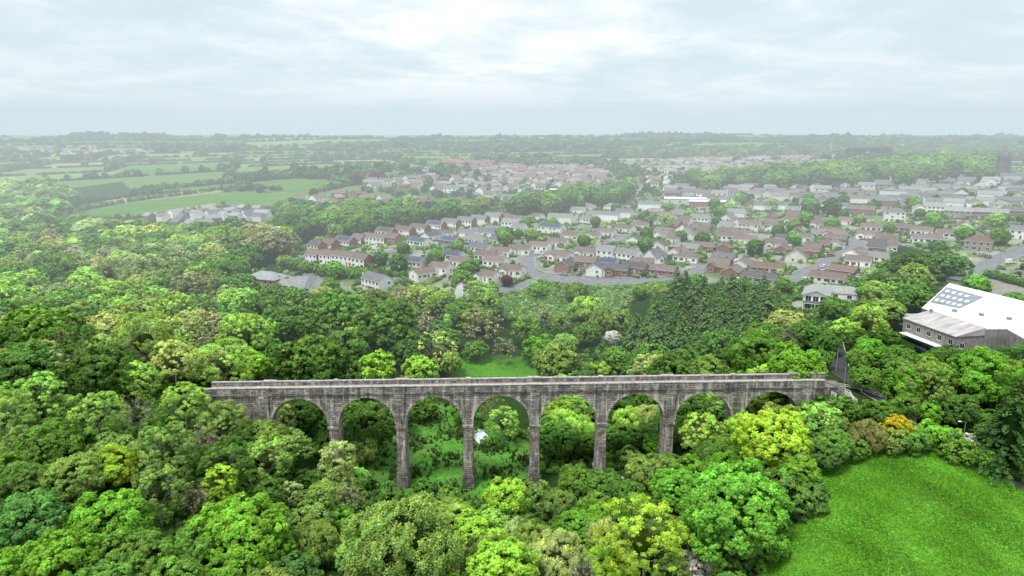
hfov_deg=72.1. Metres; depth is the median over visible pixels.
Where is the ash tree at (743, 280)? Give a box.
[735,278,757,296]
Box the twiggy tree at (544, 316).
[534,304,558,328]
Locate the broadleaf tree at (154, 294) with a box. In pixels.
[138,289,170,307]
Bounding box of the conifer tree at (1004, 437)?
[965,375,1023,486]
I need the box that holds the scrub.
[498,275,673,320]
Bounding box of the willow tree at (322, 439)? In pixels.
[311,429,347,458]
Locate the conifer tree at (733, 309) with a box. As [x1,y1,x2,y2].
[726,299,737,328]
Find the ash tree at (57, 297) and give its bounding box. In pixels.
[38,292,79,307]
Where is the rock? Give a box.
[675,550,714,575]
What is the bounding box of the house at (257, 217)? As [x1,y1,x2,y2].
[252,212,266,221]
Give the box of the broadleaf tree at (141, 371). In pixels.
[112,360,165,400]
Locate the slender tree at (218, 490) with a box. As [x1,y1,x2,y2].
[201,463,238,503]
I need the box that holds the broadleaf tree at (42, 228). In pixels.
[29,224,55,232]
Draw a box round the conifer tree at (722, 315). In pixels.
[714,300,732,329]
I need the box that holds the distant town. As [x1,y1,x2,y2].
[17,145,1021,201]
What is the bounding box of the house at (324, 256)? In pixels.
[318,249,333,263]
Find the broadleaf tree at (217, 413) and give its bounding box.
[202,405,242,434]
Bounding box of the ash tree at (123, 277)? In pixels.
[117,268,149,280]
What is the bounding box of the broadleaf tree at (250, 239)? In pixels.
[229,236,265,253]
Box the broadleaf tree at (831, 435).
[810,426,855,461]
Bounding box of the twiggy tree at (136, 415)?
[103,388,159,437]
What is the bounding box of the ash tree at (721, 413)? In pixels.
[706,400,725,421]
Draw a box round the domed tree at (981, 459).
[976,446,997,466]
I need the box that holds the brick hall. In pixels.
[251,271,288,290]
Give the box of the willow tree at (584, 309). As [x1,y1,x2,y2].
[566,295,606,321]
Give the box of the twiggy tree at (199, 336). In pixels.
[188,324,210,345]
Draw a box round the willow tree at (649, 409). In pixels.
[633,404,659,427]
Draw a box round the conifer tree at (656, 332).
[650,322,663,342]
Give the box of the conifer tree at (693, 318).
[689,305,700,331]
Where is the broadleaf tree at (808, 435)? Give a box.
[785,425,811,442]
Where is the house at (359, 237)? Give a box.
[351,232,365,243]
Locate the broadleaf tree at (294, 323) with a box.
[269,305,328,342]
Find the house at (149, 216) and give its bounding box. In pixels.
[141,212,155,221]
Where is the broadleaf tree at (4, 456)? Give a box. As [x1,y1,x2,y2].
[0,450,38,497]
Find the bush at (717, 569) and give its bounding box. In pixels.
[708,558,746,575]
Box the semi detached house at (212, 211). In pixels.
[204,209,222,214]
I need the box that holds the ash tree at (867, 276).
[859,267,877,281]
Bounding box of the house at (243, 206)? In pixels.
[237,204,248,209]
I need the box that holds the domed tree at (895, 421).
[879,413,913,437]
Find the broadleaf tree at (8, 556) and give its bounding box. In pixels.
[0,545,26,575]
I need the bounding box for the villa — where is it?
[882,206,906,221]
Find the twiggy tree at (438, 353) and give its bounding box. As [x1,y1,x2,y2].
[417,330,457,374]
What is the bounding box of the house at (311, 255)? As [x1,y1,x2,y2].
[304,247,321,262]
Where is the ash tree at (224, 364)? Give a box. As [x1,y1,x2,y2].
[191,337,254,384]
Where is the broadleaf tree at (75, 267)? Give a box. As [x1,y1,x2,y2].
[53,261,90,277]
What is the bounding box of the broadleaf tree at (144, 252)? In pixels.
[141,246,171,256]
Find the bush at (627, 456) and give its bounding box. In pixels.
[615,444,645,466]
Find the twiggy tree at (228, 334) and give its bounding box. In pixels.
[205,313,245,339]
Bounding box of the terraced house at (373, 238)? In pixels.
[364,231,387,245]
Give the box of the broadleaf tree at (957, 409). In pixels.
[936,393,981,430]
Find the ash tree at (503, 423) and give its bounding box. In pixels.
[485,406,518,443]
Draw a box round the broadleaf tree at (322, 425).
[316,409,353,432]
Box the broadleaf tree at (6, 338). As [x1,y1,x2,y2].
[0,324,35,348]
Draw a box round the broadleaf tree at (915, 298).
[894,286,937,313]
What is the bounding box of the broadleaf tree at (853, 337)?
[844,329,875,348]
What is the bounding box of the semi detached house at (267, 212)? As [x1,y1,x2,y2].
[253,209,271,217]
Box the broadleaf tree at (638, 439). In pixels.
[621,426,645,451]
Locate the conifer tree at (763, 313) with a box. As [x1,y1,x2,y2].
[756,301,768,323]
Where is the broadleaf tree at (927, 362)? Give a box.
[918,360,958,393]
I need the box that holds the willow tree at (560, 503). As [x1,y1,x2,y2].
[536,487,577,521]
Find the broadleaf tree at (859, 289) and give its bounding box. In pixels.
[856,280,897,305]
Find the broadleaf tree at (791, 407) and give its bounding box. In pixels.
[766,404,809,426]
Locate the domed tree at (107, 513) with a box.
[61,488,153,552]
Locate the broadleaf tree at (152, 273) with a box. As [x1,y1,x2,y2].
[138,271,165,278]
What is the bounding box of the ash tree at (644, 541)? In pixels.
[591,493,696,575]
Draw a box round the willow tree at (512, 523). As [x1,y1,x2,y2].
[502,515,526,532]
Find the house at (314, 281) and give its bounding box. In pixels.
[303,273,323,291]
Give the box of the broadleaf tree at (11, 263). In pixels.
[0,258,33,271]
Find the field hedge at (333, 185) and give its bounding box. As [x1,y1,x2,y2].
[317,172,417,191]
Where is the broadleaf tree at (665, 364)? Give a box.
[646,352,694,374]
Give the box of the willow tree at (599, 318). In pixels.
[589,310,614,332]
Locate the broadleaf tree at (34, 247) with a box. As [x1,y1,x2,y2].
[16,243,54,258]
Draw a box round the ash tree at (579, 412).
[565,398,593,421]
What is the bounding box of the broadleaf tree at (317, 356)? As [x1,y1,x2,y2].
[269,333,349,379]
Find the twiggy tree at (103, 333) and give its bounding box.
[82,323,132,346]
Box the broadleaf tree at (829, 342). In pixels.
[811,331,842,354]
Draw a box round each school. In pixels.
[664,197,706,204]
[689,200,725,206]
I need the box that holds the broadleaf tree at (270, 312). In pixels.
[262,306,290,320]
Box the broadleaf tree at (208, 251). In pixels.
[198,247,228,256]
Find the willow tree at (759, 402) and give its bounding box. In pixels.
[746,393,771,410]
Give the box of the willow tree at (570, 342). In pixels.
[552,332,578,351]
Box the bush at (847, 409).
[829,399,863,421]
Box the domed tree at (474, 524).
[451,508,499,552]
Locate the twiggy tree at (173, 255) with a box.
[162,243,190,257]
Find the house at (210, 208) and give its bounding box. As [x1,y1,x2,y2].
[205,206,217,209]
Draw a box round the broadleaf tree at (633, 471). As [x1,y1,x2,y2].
[624,455,663,491]
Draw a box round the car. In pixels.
[914,346,927,353]
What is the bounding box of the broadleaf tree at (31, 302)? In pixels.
[2,294,32,304]
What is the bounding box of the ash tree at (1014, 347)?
[1005,343,1023,367]
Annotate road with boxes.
[386,245,466,252]
[497,280,533,292]
[520,257,706,284]
[524,235,627,258]
[788,236,863,281]
[828,338,1023,489]
[967,245,1023,276]
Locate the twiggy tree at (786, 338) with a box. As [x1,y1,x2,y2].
[770,324,802,348]
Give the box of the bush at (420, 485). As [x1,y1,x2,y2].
[411,478,434,494]
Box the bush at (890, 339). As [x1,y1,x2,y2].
[868,324,897,343]
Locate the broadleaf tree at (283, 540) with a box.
[273,533,304,557]
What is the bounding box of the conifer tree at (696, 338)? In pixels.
[690,331,700,352]
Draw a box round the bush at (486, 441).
[479,435,492,447]
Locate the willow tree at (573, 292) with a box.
[563,281,589,300]
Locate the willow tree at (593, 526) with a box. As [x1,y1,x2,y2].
[581,516,624,546]
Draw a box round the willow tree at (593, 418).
[586,406,594,419]
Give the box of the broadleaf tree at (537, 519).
[517,512,545,530]
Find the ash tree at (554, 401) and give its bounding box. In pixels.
[544,395,571,411]
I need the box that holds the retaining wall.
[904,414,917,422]
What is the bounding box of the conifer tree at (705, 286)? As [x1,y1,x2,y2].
[699,272,712,296]
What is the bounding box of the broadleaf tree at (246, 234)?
[230,230,257,246]
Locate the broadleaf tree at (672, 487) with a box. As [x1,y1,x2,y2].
[648,463,701,509]
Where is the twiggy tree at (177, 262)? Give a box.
[164,250,195,268]
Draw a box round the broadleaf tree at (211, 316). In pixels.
[188,307,219,336]
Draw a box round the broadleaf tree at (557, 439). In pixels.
[539,416,578,458]
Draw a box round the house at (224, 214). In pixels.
[218,211,229,219]
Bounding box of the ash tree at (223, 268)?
[201,253,249,284]
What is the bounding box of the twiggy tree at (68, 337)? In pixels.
[49,329,87,347]
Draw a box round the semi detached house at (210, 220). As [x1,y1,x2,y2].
[194,218,213,224]
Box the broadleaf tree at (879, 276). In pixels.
[867,271,904,283]
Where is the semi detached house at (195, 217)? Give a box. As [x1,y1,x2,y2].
[189,214,206,220]
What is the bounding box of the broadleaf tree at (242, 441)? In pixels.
[209,434,255,463]
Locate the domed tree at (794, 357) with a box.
[766,341,828,379]
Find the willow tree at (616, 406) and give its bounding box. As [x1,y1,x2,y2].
[608,398,630,420]
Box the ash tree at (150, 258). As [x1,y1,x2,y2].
[122,254,164,276]
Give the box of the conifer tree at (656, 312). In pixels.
[646,299,665,326]
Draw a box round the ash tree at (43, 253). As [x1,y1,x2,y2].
[31,250,59,264]
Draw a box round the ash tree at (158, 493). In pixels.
[130,461,189,525]
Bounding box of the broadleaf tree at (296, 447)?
[258,426,314,465]
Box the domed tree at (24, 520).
[0,487,74,558]
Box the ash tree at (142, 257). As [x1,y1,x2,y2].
[123,253,165,274]
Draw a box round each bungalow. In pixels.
[276,275,288,290]
[404,253,428,267]
[407,234,432,245]
[407,265,436,282]
[420,231,442,239]
[428,260,454,274]
[437,227,456,235]
[438,235,463,243]
[442,249,466,259]
[448,255,474,267]
[457,228,480,236]
[465,234,487,242]
[467,241,492,251]
[472,268,503,284]
[473,250,505,258]
[478,227,496,236]
[482,255,509,266]
[484,224,502,228]
[488,235,498,243]
[488,246,512,256]
[498,262,526,277]
[503,214,515,217]
[508,243,531,255]
[527,212,545,219]
[527,240,551,250]
[546,235,569,246]
[547,249,574,260]
[554,256,577,273]
[560,230,581,239]
[569,206,585,212]
[572,245,596,256]
[573,255,597,267]
[579,203,596,209]
[585,230,602,239]
[585,260,606,277]
[586,210,593,214]
[596,227,617,236]
[597,256,622,263]
[604,203,621,208]
[604,263,628,277]
[615,223,635,232]
[622,260,648,274]
[626,234,641,242]
[630,257,654,262]
[631,220,649,227]
[647,261,677,276]
[649,208,665,213]
[652,238,669,249]
[653,218,669,225]
[653,226,675,232]
[653,229,667,238]
[656,211,671,217]
[660,214,677,219]
[667,244,689,254]
[670,209,685,214]
[673,241,703,252]
[673,248,702,263]
[692,221,710,227]
[692,229,710,237]
[693,240,716,250]
[710,250,738,260]
[715,241,734,252]
[716,230,742,239]
[718,226,738,231]
[722,263,744,277]
[725,201,740,206]
[731,228,753,234]
[733,255,752,269]
[734,233,757,243]
[740,246,770,254]
[740,268,779,284]
[748,198,758,203]
[749,232,770,239]
[750,261,786,273]
[764,211,779,219]
[764,237,788,247]
[765,223,779,230]
[774,233,788,241]
[774,243,793,253]
[784,215,799,222]
[796,230,814,241]
[808,268,848,283]
[809,219,824,227]
[810,227,825,236]
[816,237,832,249]
[820,226,842,228]
[822,227,846,235]
[824,232,848,240]
[827,263,860,277]
[829,238,845,248]
[838,216,855,224]
[842,246,867,255]
[843,254,872,266]
[855,227,879,238]
[858,249,890,261]
[860,221,884,230]
[884,221,912,231]
[910,225,934,233]
[910,233,943,242]
[935,228,955,237]
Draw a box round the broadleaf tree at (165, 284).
[148,279,177,291]
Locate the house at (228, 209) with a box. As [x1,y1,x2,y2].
[222,207,232,212]
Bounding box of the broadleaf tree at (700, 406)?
[678,393,723,419]
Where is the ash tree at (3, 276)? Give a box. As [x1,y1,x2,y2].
[0,273,15,295]
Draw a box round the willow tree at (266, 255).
[263,248,292,257]
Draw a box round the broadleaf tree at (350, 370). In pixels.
[330,355,373,379]
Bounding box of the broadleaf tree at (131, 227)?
[117,225,142,236]
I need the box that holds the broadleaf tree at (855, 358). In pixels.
[845,348,874,368]
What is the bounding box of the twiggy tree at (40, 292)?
[28,286,58,302]
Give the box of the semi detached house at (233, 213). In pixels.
[229,211,241,216]
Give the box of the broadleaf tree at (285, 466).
[270,455,296,472]
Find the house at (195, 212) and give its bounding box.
[189,209,203,215]
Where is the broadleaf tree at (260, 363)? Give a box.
[228,348,272,380]
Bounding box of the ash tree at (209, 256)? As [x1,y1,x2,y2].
[199,252,224,272]
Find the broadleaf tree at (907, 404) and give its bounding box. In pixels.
[886,392,920,416]
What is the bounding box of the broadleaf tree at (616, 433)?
[606,423,638,450]
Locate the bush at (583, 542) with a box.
[563,533,594,552]
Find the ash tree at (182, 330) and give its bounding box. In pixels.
[162,310,206,345]
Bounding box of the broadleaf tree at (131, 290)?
[105,283,148,302]
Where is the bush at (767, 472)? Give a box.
[751,468,779,491]
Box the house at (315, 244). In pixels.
[306,238,327,249]
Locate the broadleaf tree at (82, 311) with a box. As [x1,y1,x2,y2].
[68,306,99,322]
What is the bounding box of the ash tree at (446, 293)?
[423,289,456,324]
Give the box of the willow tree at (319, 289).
[308,286,332,293]
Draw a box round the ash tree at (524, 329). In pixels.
[509,315,542,340]
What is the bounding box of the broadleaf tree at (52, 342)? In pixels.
[36,339,58,346]
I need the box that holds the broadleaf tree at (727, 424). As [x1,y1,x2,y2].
[719,410,756,445]
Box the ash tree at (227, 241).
[208,225,243,249]
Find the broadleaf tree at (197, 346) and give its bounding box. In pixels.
[165,343,206,374]
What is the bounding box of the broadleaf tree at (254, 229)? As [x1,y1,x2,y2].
[235,223,265,233]
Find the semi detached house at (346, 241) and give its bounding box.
[334,234,357,247]
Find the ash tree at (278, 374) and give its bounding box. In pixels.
[270,362,291,379]
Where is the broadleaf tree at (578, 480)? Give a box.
[557,463,601,498]
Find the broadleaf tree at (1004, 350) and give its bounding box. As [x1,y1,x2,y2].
[994,345,1023,362]
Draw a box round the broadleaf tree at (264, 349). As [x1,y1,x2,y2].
[247,336,282,370]
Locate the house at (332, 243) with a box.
[322,237,340,248]
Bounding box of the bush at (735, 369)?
[732,367,746,373]
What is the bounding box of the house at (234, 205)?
[230,203,239,207]
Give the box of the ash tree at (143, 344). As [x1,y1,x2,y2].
[106,311,185,382]
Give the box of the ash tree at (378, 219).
[363,207,390,227]
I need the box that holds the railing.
[844,384,886,398]
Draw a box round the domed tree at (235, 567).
[202,546,263,575]
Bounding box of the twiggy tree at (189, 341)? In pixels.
[185,332,221,351]
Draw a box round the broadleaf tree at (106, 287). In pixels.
[91,280,136,298]
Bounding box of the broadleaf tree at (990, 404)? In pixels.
[988,382,1023,413]
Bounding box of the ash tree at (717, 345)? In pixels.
[700,329,738,357]
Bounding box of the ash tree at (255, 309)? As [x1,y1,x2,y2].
[234,293,281,317]
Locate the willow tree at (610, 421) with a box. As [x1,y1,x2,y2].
[608,419,616,425]
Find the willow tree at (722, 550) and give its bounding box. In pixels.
[687,523,734,554]
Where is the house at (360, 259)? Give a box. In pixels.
[350,250,373,267]
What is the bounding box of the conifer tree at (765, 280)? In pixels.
[751,275,774,299]
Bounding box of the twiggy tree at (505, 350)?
[492,337,516,365]
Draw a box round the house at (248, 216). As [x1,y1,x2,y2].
[241,212,253,221]
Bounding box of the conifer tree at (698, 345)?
[695,327,713,355]
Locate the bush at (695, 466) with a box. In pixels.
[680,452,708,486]
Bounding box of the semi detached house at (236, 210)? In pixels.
[231,208,242,211]
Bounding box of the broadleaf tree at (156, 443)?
[139,430,182,461]
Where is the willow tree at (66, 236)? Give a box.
[61,234,79,240]
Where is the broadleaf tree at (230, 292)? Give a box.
[216,288,244,307]
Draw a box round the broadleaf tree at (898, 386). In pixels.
[881,368,928,398]
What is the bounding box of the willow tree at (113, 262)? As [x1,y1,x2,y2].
[94,258,123,277]
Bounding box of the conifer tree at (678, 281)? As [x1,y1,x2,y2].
[662,263,683,300]
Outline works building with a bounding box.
[899,283,1023,354]
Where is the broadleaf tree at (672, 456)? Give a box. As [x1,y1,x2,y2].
[652,452,687,469]
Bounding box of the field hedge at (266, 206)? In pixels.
[89,203,269,219]
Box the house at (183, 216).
[176,213,189,219]
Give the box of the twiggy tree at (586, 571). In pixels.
[567,550,603,575]
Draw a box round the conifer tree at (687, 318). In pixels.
[673,301,694,339]
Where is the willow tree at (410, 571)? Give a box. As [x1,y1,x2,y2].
[392,554,439,575]
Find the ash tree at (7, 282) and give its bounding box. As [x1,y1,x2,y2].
[0,277,26,299]
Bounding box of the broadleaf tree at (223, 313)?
[209,306,242,334]
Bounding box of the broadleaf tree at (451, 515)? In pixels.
[437,500,480,536]
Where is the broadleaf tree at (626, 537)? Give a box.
[617,518,673,562]
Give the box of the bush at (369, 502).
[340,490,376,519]
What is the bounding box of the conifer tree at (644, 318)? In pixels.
[640,312,648,327]
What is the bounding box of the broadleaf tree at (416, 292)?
[400,284,431,309]
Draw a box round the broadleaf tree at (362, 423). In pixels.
[343,401,394,455]
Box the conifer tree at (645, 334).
[633,320,653,354]
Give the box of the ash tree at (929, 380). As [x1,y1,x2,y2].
[896,356,959,404]
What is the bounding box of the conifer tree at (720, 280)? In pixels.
[711,276,726,290]
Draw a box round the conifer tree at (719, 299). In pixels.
[710,279,728,317]
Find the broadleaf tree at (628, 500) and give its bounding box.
[602,492,662,530]
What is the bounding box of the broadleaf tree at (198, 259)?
[191,254,210,263]
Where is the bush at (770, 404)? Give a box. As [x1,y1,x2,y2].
[757,401,801,414]
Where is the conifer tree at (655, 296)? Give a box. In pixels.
[646,290,660,321]
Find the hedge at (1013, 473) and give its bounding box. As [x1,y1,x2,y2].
[946,433,1023,483]
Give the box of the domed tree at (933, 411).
[917,400,944,423]
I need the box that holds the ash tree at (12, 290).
[0,282,22,295]
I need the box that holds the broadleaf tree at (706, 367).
[684,353,729,374]
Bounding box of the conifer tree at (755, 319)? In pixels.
[743,314,760,331]
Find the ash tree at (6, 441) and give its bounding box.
[0,424,45,461]
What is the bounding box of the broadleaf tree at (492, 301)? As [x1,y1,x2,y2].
[471,288,503,317]
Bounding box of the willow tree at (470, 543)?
[462,536,493,564]
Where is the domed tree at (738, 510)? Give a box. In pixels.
[675,457,794,564]
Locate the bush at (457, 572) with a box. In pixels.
[433,563,469,575]
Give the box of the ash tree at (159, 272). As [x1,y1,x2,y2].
[155,265,189,280]
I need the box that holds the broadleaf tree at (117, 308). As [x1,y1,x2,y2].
[97,302,143,319]
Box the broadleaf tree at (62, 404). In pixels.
[42,400,87,420]
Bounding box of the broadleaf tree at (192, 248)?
[184,242,205,253]
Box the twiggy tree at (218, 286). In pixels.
[206,271,228,298]
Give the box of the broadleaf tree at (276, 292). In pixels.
[258,288,287,307]
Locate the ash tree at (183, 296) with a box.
[153,292,203,319]
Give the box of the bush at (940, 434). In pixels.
[913,418,966,450]
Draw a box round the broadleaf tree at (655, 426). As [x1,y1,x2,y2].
[640,423,658,439]
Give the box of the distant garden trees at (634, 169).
[361,157,1023,207]
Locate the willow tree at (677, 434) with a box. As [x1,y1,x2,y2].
[673,421,699,447]
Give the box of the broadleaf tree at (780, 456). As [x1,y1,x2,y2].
[775,446,817,469]
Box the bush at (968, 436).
[948,432,977,449]
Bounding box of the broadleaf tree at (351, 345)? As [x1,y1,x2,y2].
[327,329,372,363]
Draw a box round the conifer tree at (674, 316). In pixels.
[661,295,682,334]
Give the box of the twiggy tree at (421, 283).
[413,276,431,288]
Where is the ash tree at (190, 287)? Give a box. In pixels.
[168,272,217,297]
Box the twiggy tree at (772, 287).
[761,284,781,300]
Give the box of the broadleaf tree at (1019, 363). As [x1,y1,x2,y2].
[1009,359,1023,372]
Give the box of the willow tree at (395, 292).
[378,285,412,303]
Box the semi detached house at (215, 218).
[202,214,222,223]
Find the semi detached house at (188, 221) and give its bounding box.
[184,219,193,223]
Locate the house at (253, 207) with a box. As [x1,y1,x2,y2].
[251,205,264,209]
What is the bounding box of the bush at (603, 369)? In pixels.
[588,361,618,375]
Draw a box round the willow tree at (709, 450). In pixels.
[692,436,743,465]
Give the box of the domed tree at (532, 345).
[521,334,550,365]
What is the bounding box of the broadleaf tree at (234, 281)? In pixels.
[219,273,261,290]
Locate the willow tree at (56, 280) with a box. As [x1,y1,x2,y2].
[51,277,67,284]
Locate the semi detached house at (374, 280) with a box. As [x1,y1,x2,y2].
[360,270,393,291]
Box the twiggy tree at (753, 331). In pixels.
[739,326,771,341]
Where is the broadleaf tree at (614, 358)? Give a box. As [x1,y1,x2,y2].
[600,345,629,371]
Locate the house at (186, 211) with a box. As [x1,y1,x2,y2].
[182,209,191,215]
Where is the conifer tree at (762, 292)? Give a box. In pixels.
[758,282,764,300]
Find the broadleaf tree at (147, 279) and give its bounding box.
[142,276,165,283]
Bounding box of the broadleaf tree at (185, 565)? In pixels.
[149,544,212,575]
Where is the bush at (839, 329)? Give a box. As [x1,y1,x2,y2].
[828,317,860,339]
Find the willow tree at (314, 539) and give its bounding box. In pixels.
[287,513,340,564]
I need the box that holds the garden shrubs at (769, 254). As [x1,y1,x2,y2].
[249,166,1023,300]
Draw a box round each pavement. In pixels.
[516,257,705,285]
[522,236,615,256]
[533,257,700,277]
[782,241,848,277]
[797,241,866,281]
[965,243,1023,271]
[986,254,1023,277]
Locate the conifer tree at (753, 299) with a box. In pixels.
[744,289,759,321]
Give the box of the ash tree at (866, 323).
[842,303,889,338]
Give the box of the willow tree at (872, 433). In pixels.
[847,418,889,452]
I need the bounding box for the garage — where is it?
[945,274,987,284]
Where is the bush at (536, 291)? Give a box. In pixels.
[527,283,547,296]
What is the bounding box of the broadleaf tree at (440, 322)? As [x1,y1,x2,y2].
[425,320,452,338]
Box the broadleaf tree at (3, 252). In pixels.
[0,249,5,257]
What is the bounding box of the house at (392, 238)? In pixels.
[386,232,402,244]
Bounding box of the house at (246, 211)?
[241,209,253,213]
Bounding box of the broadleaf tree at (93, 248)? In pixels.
[81,244,105,256]
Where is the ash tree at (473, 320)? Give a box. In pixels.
[459,308,491,340]
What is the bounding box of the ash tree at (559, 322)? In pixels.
[549,311,572,334]
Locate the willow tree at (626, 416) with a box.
[612,405,644,430]
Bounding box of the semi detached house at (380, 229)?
[374,226,397,233]
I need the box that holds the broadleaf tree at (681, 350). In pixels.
[673,343,704,363]
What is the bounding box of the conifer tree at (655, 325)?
[649,317,658,340]
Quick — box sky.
[0,0,1023,135]
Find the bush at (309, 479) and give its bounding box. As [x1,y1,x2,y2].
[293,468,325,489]
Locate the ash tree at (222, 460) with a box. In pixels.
[188,437,256,494]
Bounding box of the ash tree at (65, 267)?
[41,252,86,276]
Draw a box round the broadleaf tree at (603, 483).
[586,468,622,501]
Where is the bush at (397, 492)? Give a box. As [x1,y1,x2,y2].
[371,481,408,503]
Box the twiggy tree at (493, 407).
[480,397,506,427]
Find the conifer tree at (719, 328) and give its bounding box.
[709,318,726,344]
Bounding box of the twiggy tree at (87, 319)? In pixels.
[71,312,101,339]
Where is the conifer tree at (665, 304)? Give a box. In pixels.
[658,291,671,317]
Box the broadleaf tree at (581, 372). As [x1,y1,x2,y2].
[568,369,595,375]
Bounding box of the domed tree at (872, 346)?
[853,335,887,366]
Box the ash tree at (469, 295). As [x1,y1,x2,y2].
[463,280,496,305]
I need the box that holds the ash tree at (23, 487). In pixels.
[0,462,52,510]
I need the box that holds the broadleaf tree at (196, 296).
[181,292,207,303]
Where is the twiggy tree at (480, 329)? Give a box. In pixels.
[456,305,503,342]
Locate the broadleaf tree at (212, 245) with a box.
[193,241,230,254]
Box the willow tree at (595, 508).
[582,501,620,527]
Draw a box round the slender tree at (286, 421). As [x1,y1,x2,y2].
[278,404,297,433]
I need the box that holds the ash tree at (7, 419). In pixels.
[0,388,40,449]
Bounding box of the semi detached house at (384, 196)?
[376,194,391,199]
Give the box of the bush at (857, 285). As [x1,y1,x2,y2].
[855,282,883,298]
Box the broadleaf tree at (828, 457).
[809,441,846,470]
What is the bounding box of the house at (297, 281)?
[288,274,309,291]
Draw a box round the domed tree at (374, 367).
[358,349,396,378]
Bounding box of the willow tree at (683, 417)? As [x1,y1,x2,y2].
[674,412,703,432]
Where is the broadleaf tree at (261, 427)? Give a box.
[232,419,288,452]
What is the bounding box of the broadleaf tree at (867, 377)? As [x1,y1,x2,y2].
[847,365,880,392]
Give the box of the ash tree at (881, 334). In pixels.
[870,329,889,342]
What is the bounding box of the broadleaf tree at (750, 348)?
[724,329,782,369]
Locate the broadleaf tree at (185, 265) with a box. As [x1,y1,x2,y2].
[172,261,199,282]
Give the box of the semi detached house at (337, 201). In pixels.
[329,199,341,203]
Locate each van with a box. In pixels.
[535,250,543,254]
[890,324,902,331]
[1005,258,1015,263]
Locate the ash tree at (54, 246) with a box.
[36,236,67,252]
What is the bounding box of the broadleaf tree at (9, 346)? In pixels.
[2,339,67,388]
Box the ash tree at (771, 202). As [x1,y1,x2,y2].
[765,197,777,207]
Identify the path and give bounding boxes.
[844,390,857,407]
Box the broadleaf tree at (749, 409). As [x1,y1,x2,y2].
[724,405,758,414]
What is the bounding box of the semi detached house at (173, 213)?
[167,208,183,217]
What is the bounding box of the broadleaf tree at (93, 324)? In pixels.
[72,320,106,333]
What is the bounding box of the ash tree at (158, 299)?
[145,295,182,314]
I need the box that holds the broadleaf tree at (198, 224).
[187,221,213,231]
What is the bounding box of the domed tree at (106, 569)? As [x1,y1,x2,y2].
[72,548,139,575]
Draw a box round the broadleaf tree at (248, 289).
[240,287,253,291]
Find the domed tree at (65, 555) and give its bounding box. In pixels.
[12,528,104,575]
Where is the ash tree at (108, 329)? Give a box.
[90,315,123,334]
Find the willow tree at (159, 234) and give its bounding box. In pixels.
[137,229,167,242]
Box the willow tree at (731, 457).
[702,449,753,474]
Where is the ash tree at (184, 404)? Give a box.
[154,381,212,430]
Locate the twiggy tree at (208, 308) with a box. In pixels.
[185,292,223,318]
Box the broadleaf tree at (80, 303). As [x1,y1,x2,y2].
[66,299,100,313]
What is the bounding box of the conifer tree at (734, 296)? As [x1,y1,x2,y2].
[726,293,742,313]
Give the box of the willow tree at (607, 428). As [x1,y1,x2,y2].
[589,423,611,446]
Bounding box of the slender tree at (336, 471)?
[316,440,358,491]
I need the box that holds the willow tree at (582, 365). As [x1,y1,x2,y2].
[569,361,591,375]
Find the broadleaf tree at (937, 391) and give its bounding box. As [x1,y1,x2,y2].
[928,388,956,409]
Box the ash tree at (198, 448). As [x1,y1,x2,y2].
[187,443,224,473]
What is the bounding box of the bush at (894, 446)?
[871,425,909,455]
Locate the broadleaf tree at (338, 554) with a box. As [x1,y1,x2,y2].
[331,537,360,572]
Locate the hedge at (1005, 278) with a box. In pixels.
[982,268,1023,286]
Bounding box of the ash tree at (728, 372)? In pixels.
[718,370,758,406]
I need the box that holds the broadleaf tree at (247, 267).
[220,254,251,273]
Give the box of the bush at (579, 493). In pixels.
[563,485,585,501]
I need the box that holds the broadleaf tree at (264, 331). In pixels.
[235,321,276,346]
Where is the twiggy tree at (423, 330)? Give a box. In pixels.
[415,317,440,345]
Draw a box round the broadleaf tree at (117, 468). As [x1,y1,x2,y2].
[90,442,146,492]
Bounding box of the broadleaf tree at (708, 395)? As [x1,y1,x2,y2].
[682,393,724,412]
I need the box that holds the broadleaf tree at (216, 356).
[179,344,232,386]
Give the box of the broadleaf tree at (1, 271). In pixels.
[0,270,19,282]
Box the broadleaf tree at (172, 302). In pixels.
[165,299,181,310]
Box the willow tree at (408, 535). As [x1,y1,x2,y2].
[339,490,464,575]
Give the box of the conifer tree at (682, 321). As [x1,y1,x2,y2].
[672,315,692,343]
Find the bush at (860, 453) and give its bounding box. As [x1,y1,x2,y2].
[837,433,872,462]
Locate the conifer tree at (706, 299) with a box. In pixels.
[691,295,715,326]
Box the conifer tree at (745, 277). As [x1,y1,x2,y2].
[741,276,750,298]
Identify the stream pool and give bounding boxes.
[474,429,488,444]
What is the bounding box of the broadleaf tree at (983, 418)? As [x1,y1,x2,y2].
[961,408,997,436]
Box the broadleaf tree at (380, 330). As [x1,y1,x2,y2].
[349,299,418,352]
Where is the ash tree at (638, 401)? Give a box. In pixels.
[625,394,652,407]
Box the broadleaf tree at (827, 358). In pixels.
[811,349,835,368]
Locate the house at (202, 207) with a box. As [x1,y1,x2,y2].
[198,204,212,211]
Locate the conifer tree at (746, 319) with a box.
[739,312,752,332]
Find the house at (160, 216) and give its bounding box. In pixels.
[155,212,170,220]
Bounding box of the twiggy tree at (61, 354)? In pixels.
[37,345,79,393]
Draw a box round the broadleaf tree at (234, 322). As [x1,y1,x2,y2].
[215,313,262,337]
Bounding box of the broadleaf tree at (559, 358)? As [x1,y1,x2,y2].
[530,342,580,376]
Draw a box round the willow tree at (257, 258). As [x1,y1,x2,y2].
[225,242,263,267]
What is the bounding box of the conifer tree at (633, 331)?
[619,308,643,347]
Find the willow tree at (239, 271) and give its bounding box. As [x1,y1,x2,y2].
[210,264,243,293]
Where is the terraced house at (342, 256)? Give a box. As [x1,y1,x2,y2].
[330,248,356,265]
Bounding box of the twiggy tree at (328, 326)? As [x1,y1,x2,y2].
[319,321,351,339]
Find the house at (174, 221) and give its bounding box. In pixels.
[169,217,184,226]
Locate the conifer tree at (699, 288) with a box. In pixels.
[684,273,706,306]

